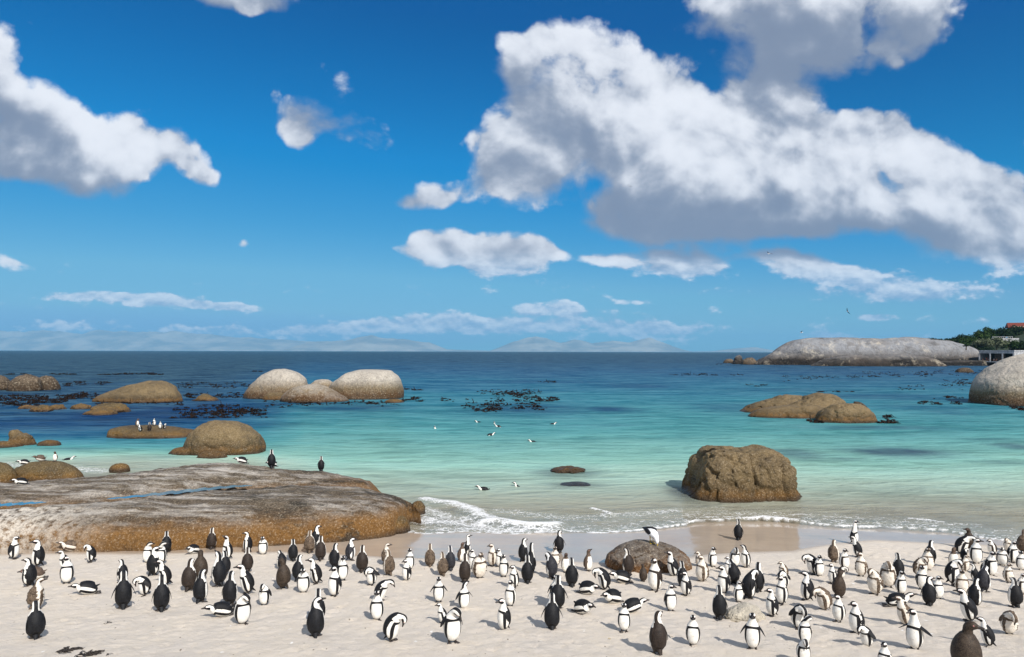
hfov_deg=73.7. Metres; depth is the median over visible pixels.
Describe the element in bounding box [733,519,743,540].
penguin
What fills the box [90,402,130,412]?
rock
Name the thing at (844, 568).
penguin
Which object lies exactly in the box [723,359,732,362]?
boulder
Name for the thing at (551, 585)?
penguin
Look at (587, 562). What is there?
penguin
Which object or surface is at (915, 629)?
penguin
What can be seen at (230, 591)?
penguin
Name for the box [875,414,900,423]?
kelp
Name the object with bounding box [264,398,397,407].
kelp
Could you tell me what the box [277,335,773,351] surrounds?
mountains
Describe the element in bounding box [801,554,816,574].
penguin
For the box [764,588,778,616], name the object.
penguin
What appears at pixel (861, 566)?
penguin
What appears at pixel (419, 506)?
rock
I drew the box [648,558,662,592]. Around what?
penguin
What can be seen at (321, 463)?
penguin
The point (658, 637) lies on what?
penguin
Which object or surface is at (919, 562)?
penguin
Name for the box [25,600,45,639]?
penguin
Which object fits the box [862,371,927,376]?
kelp
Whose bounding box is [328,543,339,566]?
penguin
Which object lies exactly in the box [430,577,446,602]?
penguin
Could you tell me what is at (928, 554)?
penguin
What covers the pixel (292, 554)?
penguin
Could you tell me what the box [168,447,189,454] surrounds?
rock
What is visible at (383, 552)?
penguin
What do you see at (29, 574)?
penguin
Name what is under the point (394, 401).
rock
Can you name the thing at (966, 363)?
rock shelf
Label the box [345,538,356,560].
penguin
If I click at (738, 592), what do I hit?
penguin
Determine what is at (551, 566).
penguin
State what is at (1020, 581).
penguin
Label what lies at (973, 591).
penguin
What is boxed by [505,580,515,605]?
penguin
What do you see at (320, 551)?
penguin
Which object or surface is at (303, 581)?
penguin
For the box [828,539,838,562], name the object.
penguin
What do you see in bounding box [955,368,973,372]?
rock
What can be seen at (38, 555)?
penguin
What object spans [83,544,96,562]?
penguin
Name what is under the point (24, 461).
penguin
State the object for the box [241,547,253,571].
penguin
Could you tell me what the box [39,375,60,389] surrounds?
boulder
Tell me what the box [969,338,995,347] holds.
bush
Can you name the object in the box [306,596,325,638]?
penguin
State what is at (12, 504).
rock pool
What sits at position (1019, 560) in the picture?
penguin
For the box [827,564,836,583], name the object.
penguin
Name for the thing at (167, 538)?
penguin
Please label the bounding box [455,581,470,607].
penguin
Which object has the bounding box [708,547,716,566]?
penguin
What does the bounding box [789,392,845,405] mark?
boulder
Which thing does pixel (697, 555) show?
penguin
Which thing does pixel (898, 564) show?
penguin
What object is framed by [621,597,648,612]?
penguin
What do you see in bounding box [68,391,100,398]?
kelp
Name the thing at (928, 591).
penguin
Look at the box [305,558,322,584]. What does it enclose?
penguin
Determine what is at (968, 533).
penguin
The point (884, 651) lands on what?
penguin
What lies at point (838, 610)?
penguin
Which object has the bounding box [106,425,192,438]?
islet rock
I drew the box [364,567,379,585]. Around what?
penguin
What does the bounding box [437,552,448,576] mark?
penguin
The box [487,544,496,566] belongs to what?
penguin
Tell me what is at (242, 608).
penguin
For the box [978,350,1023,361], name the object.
boathouse
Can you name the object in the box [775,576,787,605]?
penguin
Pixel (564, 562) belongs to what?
penguin
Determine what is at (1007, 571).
penguin
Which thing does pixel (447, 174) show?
sky
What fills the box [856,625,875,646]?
penguin
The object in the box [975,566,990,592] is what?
penguin
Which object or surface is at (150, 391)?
boulder
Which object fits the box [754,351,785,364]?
boulder
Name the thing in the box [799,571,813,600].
penguin
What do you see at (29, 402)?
kelp
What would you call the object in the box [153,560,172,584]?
penguin
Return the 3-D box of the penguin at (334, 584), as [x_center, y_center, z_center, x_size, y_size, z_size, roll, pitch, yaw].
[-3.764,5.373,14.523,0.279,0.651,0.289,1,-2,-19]
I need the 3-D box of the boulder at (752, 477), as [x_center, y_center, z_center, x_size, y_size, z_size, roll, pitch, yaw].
[9.506,6.228,28.358,4.741,2.643,3.436,0,-2,0]
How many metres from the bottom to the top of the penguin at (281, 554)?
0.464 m
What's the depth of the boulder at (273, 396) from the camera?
81.59 m
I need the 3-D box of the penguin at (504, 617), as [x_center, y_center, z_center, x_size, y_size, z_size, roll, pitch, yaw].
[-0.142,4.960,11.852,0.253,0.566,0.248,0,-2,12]
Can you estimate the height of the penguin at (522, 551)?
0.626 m
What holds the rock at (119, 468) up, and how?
in the sea water
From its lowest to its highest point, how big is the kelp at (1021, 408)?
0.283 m
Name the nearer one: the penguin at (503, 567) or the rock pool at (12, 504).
the penguin at (503, 567)
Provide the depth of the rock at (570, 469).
33.41 m
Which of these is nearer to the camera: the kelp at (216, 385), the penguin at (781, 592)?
the penguin at (781, 592)
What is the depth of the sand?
14.43 m
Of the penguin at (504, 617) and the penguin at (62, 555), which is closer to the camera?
the penguin at (504, 617)
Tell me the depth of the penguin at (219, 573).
15.38 m
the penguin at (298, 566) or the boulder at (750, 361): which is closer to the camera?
the penguin at (298, 566)
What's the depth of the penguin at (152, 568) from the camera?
16.43 m
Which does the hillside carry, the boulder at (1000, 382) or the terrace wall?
the terrace wall
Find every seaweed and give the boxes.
[56,646,84,652]
[74,650,103,656]
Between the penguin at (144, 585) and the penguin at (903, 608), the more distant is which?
the penguin at (144, 585)
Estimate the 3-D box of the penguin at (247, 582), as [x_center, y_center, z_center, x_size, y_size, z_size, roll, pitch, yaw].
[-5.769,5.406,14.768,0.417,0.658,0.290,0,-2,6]
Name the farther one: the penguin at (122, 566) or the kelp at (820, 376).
the kelp at (820, 376)
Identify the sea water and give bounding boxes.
[0,350,1023,540]
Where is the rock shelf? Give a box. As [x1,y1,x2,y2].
[941,360,995,365]
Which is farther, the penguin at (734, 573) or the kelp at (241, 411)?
the kelp at (241, 411)
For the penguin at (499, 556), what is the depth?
17.58 m
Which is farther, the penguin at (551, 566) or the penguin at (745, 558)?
the penguin at (745, 558)
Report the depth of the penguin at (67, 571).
15.63 m
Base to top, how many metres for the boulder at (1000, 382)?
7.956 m
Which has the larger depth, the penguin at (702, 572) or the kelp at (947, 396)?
the kelp at (947, 396)
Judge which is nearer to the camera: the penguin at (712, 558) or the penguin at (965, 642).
the penguin at (965, 642)
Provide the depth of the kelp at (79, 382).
123.00 m
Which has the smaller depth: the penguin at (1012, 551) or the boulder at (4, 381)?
the penguin at (1012, 551)
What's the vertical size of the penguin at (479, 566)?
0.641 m
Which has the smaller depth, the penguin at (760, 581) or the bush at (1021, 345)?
the penguin at (760, 581)
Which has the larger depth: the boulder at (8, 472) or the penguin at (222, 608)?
the boulder at (8, 472)
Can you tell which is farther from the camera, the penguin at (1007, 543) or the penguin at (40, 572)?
the penguin at (1007, 543)
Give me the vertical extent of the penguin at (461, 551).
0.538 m
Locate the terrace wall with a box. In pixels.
[1003,337,1018,341]
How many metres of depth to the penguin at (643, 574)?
16.01 m
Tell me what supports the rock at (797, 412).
in the sea water
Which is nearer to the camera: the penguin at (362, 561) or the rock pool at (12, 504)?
the penguin at (362, 561)
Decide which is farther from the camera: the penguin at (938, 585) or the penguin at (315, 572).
the penguin at (315, 572)
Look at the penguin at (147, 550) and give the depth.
17.93 m
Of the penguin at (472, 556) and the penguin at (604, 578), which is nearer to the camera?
the penguin at (604, 578)
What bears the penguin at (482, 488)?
on the sea water
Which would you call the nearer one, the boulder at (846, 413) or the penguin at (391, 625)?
the penguin at (391, 625)
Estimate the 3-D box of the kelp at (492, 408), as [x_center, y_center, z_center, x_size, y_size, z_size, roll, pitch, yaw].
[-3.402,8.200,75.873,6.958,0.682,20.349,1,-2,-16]
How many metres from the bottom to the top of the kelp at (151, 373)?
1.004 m
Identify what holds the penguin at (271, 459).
on the slab rock at (284, 506)
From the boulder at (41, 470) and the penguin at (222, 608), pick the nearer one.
the penguin at (222, 608)
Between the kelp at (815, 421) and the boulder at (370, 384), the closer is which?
the kelp at (815, 421)
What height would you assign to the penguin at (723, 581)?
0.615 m
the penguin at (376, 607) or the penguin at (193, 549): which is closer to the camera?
the penguin at (376, 607)
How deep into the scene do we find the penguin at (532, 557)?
16.82 m
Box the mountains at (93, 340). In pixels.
[0,330,312,350]
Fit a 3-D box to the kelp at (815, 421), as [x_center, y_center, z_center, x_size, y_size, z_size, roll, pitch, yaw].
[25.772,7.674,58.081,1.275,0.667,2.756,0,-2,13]
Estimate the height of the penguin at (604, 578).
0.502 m
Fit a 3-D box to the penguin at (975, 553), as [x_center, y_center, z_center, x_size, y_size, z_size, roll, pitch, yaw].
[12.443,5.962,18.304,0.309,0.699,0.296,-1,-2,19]
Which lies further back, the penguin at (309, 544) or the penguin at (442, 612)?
the penguin at (309, 544)
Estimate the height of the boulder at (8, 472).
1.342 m
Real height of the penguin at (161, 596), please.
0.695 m
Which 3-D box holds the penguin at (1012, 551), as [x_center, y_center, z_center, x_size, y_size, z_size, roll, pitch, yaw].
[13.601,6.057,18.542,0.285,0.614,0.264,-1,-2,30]
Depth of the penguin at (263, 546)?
18.99 m
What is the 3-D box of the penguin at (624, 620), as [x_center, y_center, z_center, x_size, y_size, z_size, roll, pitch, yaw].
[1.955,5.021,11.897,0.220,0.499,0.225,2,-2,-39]
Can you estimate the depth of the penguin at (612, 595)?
13.85 m
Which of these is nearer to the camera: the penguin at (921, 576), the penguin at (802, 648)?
the penguin at (802, 648)
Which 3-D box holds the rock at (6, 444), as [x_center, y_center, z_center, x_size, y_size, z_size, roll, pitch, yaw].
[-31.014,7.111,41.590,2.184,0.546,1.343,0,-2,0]
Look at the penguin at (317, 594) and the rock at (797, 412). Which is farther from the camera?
the rock at (797, 412)
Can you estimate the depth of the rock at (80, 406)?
68.33 m
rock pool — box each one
[0,502,44,505]
[108,485,252,498]
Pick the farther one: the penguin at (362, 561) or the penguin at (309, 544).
the penguin at (309, 544)
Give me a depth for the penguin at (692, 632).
10.95 m
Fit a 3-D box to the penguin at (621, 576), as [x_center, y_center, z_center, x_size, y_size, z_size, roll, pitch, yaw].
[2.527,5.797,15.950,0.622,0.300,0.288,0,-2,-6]
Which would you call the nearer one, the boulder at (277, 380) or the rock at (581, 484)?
the rock at (581, 484)
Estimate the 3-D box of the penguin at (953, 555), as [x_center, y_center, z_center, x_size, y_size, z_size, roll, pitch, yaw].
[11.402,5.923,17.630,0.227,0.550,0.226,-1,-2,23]
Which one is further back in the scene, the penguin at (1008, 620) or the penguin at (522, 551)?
the penguin at (522, 551)
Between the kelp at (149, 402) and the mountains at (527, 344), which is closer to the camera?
the kelp at (149, 402)
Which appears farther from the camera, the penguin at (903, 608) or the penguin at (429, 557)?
the penguin at (429, 557)
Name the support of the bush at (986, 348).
on the hillside
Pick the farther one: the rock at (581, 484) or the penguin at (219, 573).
the rock at (581, 484)
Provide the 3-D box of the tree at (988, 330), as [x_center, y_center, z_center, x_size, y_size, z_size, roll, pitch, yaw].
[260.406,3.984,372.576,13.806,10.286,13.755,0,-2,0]
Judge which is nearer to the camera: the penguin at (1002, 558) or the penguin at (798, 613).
the penguin at (798, 613)
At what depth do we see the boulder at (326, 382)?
90.01 m
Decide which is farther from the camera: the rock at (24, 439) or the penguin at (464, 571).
the rock at (24, 439)
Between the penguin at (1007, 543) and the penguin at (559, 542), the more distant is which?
the penguin at (1007, 543)
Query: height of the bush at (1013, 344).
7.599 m
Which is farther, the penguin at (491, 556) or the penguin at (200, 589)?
the penguin at (491, 556)
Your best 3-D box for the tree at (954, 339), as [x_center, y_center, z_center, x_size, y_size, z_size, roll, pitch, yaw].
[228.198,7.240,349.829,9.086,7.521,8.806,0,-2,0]
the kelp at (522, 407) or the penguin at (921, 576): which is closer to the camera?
the penguin at (921, 576)
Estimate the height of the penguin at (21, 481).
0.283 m
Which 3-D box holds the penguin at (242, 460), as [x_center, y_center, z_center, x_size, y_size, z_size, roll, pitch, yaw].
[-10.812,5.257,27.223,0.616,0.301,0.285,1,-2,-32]
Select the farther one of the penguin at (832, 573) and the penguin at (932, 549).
the penguin at (932, 549)
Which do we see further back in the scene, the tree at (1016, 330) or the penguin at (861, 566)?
the tree at (1016, 330)
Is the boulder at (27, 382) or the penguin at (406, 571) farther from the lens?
the boulder at (27, 382)
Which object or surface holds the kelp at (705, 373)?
on the sea water
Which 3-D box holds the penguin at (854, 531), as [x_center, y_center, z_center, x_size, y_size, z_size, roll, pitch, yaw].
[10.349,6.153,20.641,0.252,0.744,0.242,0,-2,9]
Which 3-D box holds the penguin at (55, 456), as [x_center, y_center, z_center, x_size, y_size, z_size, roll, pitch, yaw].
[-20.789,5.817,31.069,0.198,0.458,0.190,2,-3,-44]
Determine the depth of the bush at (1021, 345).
326.22 m
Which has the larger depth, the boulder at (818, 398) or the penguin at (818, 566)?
the boulder at (818, 398)
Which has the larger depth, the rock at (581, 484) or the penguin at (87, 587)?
the rock at (581, 484)
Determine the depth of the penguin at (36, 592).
13.29 m
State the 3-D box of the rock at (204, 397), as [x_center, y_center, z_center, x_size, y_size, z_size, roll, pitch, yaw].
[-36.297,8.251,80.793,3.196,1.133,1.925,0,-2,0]
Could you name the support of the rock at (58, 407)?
in the sea water
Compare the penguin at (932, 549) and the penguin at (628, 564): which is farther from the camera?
the penguin at (932, 549)
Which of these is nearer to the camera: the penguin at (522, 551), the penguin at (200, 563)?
the penguin at (200, 563)
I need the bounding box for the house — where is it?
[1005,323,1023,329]
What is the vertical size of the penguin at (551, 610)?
0.627 m
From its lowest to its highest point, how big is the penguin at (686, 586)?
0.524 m
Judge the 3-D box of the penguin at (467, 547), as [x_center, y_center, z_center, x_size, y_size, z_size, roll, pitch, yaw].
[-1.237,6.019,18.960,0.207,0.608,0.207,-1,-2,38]
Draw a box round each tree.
[949,336,966,342]
[957,337,980,344]
[967,330,991,338]
[980,327,1000,338]
[991,326,1016,337]
[1003,325,1023,335]
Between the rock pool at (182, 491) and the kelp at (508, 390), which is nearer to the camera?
the rock pool at (182, 491)
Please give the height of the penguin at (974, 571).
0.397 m
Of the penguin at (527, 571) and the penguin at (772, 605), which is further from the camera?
the penguin at (527, 571)
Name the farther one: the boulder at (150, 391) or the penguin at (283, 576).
the boulder at (150, 391)
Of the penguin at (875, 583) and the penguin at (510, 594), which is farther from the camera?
the penguin at (875, 583)
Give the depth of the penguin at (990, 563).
16.74 m
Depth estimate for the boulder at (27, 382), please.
98.71 m
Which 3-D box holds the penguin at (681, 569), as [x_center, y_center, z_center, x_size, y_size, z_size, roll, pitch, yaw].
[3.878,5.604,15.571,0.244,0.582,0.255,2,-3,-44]
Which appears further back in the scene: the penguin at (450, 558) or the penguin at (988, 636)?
the penguin at (450, 558)
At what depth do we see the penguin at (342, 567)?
16.00 m
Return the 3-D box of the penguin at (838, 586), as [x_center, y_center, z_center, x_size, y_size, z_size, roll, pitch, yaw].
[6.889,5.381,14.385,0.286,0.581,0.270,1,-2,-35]
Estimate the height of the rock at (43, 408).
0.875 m
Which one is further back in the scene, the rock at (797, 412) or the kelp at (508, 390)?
the kelp at (508, 390)
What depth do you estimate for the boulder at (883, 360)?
285.82 m
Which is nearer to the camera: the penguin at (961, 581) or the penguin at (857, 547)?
the penguin at (961, 581)
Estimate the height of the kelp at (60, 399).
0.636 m
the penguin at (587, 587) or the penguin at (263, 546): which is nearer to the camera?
the penguin at (587, 587)
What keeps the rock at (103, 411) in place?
in the sea water
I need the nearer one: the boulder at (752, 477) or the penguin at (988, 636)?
the penguin at (988, 636)
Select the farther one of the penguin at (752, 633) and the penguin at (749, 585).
the penguin at (749, 585)
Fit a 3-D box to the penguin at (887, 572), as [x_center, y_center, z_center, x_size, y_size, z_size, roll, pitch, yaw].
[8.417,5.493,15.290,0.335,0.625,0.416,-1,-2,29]
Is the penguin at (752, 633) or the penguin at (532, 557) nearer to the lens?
the penguin at (752, 633)
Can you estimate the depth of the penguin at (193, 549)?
18.99 m
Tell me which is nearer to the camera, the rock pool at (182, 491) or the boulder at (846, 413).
the rock pool at (182, 491)
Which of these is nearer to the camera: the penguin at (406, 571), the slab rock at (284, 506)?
the penguin at (406, 571)
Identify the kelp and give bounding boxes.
[0,393,39,405]
[35,394,69,402]
[62,381,112,384]
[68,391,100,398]
[95,398,183,404]
[99,371,163,374]
[169,400,267,417]
[177,380,250,387]
[182,392,243,397]
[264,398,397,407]
[401,396,424,401]
[441,397,502,411]
[477,389,540,394]
[494,389,559,401]
[495,402,544,409]
[675,371,741,374]
[782,374,862,381]
[806,417,823,422]
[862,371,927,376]
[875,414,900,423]
[917,395,963,404]
[939,379,970,385]
[1008,405,1023,410]
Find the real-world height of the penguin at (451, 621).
0.616 m
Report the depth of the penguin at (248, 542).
19.30 m
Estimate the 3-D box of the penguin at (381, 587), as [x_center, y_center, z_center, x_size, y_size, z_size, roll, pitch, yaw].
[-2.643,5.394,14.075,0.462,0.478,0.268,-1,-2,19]
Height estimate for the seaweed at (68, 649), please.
0.102 m
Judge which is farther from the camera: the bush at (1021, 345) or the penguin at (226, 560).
the bush at (1021, 345)
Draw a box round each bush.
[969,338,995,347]
[977,347,994,349]
[981,337,1009,349]
[1000,339,1019,349]
[1009,340,1023,349]
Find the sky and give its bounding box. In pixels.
[0,0,1023,351]
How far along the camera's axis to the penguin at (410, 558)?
17.21 m
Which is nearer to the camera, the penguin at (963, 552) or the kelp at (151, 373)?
the penguin at (963, 552)
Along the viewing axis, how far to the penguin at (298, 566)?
15.95 m
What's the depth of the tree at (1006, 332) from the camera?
365.82 m
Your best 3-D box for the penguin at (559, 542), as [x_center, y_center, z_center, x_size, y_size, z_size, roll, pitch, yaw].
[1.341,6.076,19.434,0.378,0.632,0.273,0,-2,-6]
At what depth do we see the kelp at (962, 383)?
132.44 m
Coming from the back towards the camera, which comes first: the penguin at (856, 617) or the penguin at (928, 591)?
the penguin at (928, 591)
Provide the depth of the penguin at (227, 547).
18.40 m
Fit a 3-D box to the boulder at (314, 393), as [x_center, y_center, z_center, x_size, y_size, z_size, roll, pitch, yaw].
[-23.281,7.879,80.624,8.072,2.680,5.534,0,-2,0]
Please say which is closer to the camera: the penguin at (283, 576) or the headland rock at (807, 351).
the penguin at (283, 576)
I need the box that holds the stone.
[724,602,765,621]
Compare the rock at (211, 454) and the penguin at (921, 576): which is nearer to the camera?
the penguin at (921, 576)
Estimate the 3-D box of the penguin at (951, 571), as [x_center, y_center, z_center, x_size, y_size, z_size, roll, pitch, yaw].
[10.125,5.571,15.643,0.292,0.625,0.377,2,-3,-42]
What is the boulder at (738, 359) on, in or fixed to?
in the sea water
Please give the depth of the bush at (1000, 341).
326.14 m
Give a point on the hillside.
(1021, 337)
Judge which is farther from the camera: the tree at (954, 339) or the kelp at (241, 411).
the tree at (954, 339)
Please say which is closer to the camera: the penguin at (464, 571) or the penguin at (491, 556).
the penguin at (464, 571)
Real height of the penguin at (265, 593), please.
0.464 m
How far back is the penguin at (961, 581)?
14.58 m
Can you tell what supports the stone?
on the sand
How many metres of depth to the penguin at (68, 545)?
19.34 m
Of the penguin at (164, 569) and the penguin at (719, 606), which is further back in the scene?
the penguin at (164, 569)
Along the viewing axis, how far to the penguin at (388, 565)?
16.56 m
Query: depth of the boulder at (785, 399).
66.33 m
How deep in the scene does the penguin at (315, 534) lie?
19.86 m
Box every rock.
[0,441,22,447]
[0,463,456,551]
[8,429,36,445]
[17,405,33,408]
[29,405,53,411]
[37,440,61,445]
[51,404,66,409]
[70,403,91,409]
[82,408,117,415]
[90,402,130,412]
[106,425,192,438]
[109,463,129,472]
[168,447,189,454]
[191,393,218,400]
[196,450,227,458]
[385,399,403,402]
[396,515,409,533]
[413,501,425,517]
[550,465,584,473]
[560,482,590,486]
[748,405,827,418]
[770,337,978,364]
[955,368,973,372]
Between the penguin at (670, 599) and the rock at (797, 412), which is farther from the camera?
the rock at (797, 412)
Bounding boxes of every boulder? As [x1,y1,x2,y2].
[0,375,9,389]
[0,462,17,482]
[6,374,43,390]
[15,460,83,480]
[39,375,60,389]
[92,380,182,402]
[183,420,265,455]
[242,369,307,398]
[262,392,283,399]
[280,384,348,402]
[311,379,331,386]
[329,369,403,399]
[605,539,691,573]
[681,444,803,509]
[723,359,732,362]
[731,355,742,363]
[740,394,802,412]
[741,357,756,364]
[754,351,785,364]
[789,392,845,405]
[811,354,946,365]
[815,403,876,422]
[968,354,1023,405]
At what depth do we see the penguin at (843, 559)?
17.19 m
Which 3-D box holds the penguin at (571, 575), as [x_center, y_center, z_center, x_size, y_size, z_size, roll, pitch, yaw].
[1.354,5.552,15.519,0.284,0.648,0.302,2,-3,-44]
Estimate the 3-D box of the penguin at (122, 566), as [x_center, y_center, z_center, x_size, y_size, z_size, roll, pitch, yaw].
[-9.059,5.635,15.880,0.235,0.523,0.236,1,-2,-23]
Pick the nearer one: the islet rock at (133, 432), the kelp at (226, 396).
the islet rock at (133, 432)
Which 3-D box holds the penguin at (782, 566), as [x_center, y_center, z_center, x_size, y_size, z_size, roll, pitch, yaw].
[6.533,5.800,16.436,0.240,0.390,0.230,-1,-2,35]
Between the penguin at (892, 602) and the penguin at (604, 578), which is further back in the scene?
the penguin at (604, 578)
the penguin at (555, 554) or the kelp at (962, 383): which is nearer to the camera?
the penguin at (555, 554)
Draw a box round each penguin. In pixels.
[8,536,20,559]
[9,477,28,484]
[15,459,29,464]
[17,566,48,578]
[21,558,36,586]
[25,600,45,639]
[26,577,47,609]
[29,539,44,565]
[32,455,45,460]
[52,451,57,461]
[56,540,75,550]
[56,550,70,566]
[60,556,73,583]
[68,580,100,594]
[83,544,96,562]
[111,570,135,609]
[117,559,127,582]
[132,576,150,596]
[143,542,154,562]
[146,546,161,575]
[151,574,171,611]
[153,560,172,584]
[157,541,168,561]
[162,531,171,551]
[181,558,196,591]
[185,544,199,553]
[193,550,207,577]
[193,569,207,603]
[201,601,233,616]
[206,527,216,549]
[211,549,226,586]
[222,535,232,557]
[222,550,230,573]
[222,571,237,604]
[233,456,248,463]
[233,564,255,593]
[233,593,250,624]
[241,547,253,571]
[242,531,252,552]
[258,536,267,553]
[259,584,271,604]
[267,449,275,467]
[276,558,290,588]
[277,550,286,567]
[287,539,297,561]
[292,554,303,581]
[297,568,309,592]
[304,530,314,552]
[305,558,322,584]
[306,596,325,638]
[311,588,324,614]
[312,525,321,547]
[315,535,325,560]
[317,456,324,470]
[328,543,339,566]
[328,566,341,596]
[336,556,348,580]
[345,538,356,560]
[356,545,367,572]
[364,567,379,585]
[370,590,383,620]
[374,579,394,600]
[381,543,391,562]
[383,549,394,575]
[383,612,406,641]
[402,559,411,579]
[405,548,414,568]
[425,543,434,566]
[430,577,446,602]
[435,603,446,622]
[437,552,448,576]
[440,607,462,643]
[445,545,455,570]
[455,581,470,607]
[457,542,465,561]
[459,553,470,582]
[464,534,471,555]
[468,549,475,566]
[471,552,486,578]
[475,485,489,489]
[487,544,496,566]
[495,548,502,566]
[495,598,510,628]
[499,554,508,576]
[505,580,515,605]
[509,565,518,588]
[518,538,527,561]
[521,554,533,583]
[528,542,535,572]
[541,592,562,629]
[545,552,557,578]
[547,575,555,592]
[547,575,567,608]
[551,546,559,563]
[553,530,565,552]
[561,553,568,572]
[565,557,578,587]
[571,599,595,613]
[576,580,600,593]
[583,549,591,571]
[592,567,610,589]
[600,588,623,603]
[609,570,633,582]
[618,603,630,632]
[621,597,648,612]
[622,548,633,573]
[639,564,646,581]
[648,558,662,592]
[649,610,667,655]
[664,551,678,575]
[664,584,676,610]
[677,561,687,585]
[680,571,691,595]
[686,615,699,646]
[694,551,703,563]
[695,555,708,581]
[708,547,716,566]
[712,585,727,620]
[716,565,730,592]
[724,557,728,573]
[728,559,740,584]
[729,547,739,566]
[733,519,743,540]
[733,581,742,602]
[740,545,750,567]
[740,612,764,649]
[742,569,757,598]
[755,562,764,592]
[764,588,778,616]
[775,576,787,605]
[776,570,790,585]
[777,561,788,573]
[789,604,807,629]
[796,639,809,656]
[798,615,812,641]
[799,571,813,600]
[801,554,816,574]
[812,586,832,610]
[813,555,823,576]
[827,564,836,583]
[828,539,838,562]
[832,570,845,597]
[832,595,845,622]
[837,566,848,577]
[839,548,848,566]
[848,601,864,633]
[849,536,862,557]
[850,520,859,542]
[855,552,867,576]
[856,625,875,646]
[867,568,883,595]
[878,642,891,656]
[880,561,895,588]
[882,592,916,606]
[892,595,909,623]
[893,552,904,577]
[895,570,906,593]
[899,608,932,649]
[912,556,928,575]
[915,565,927,589]
[920,576,937,606]
[922,548,934,570]
[924,540,935,565]
[933,576,943,598]
[944,559,962,586]
[948,547,958,561]
[950,621,984,656]
[953,588,977,621]
[954,535,975,552]
[954,569,968,595]
[960,548,968,559]
[962,555,969,570]
[963,528,972,547]
[966,578,981,605]
[969,538,983,563]
[970,563,977,580]
[974,617,995,646]
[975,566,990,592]
[984,551,997,576]
[987,539,996,553]
[996,547,1008,565]
[999,610,1018,634]
[1002,563,1013,582]
[1003,538,1010,549]
[1007,541,1018,563]
[1008,577,1022,607]
[1015,551,1023,569]
[1016,529,1023,553]
[1017,573,1023,593]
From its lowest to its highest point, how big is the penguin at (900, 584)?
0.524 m
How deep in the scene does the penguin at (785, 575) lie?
15.23 m
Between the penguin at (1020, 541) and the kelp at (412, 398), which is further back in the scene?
the kelp at (412, 398)
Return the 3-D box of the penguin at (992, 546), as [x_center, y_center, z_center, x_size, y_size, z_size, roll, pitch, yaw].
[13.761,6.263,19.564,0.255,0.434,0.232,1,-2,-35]
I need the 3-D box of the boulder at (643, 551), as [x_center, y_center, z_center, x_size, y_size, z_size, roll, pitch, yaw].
[3.530,5.925,17.707,2.241,0.804,1.670,0,-2,0]
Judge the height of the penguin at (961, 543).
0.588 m
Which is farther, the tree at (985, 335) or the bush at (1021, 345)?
the tree at (985, 335)
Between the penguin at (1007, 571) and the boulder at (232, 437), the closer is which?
the penguin at (1007, 571)
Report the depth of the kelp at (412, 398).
82.73 m
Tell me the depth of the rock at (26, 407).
68.69 m
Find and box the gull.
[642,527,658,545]
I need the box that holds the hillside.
[980,334,1023,349]
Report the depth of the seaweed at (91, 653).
10.26 m
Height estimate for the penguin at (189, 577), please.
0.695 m
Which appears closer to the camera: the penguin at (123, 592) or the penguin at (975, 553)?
the penguin at (123, 592)
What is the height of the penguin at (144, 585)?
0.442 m
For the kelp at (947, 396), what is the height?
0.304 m
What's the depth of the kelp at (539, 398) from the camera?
86.81 m
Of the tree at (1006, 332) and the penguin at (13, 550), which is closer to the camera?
the penguin at (13, 550)
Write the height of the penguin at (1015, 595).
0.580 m
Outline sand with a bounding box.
[0,474,1023,656]
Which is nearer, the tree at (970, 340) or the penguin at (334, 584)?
the penguin at (334, 584)
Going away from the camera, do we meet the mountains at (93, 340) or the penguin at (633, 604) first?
the penguin at (633, 604)
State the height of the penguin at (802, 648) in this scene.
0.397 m
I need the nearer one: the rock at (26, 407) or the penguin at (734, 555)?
the penguin at (734, 555)
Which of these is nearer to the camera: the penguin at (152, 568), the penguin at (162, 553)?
the penguin at (152, 568)
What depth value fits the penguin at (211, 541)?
19.73 m
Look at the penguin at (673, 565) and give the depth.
16.58 m
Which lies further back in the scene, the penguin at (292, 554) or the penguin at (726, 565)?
the penguin at (292, 554)
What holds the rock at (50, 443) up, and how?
in the sea water
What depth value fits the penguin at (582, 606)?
12.98 m
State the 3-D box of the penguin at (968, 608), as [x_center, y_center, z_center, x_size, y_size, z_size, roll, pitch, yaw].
[8.243,5.010,12.387,0.267,0.582,0.355,2,-3,-40]
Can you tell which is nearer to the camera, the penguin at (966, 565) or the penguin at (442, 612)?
the penguin at (442, 612)
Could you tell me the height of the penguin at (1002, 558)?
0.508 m
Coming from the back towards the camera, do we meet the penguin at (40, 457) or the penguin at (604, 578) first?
the penguin at (40, 457)
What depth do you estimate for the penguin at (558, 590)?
13.38 m
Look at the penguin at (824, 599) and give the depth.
13.28 m
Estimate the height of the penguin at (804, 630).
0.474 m
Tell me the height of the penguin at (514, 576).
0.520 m

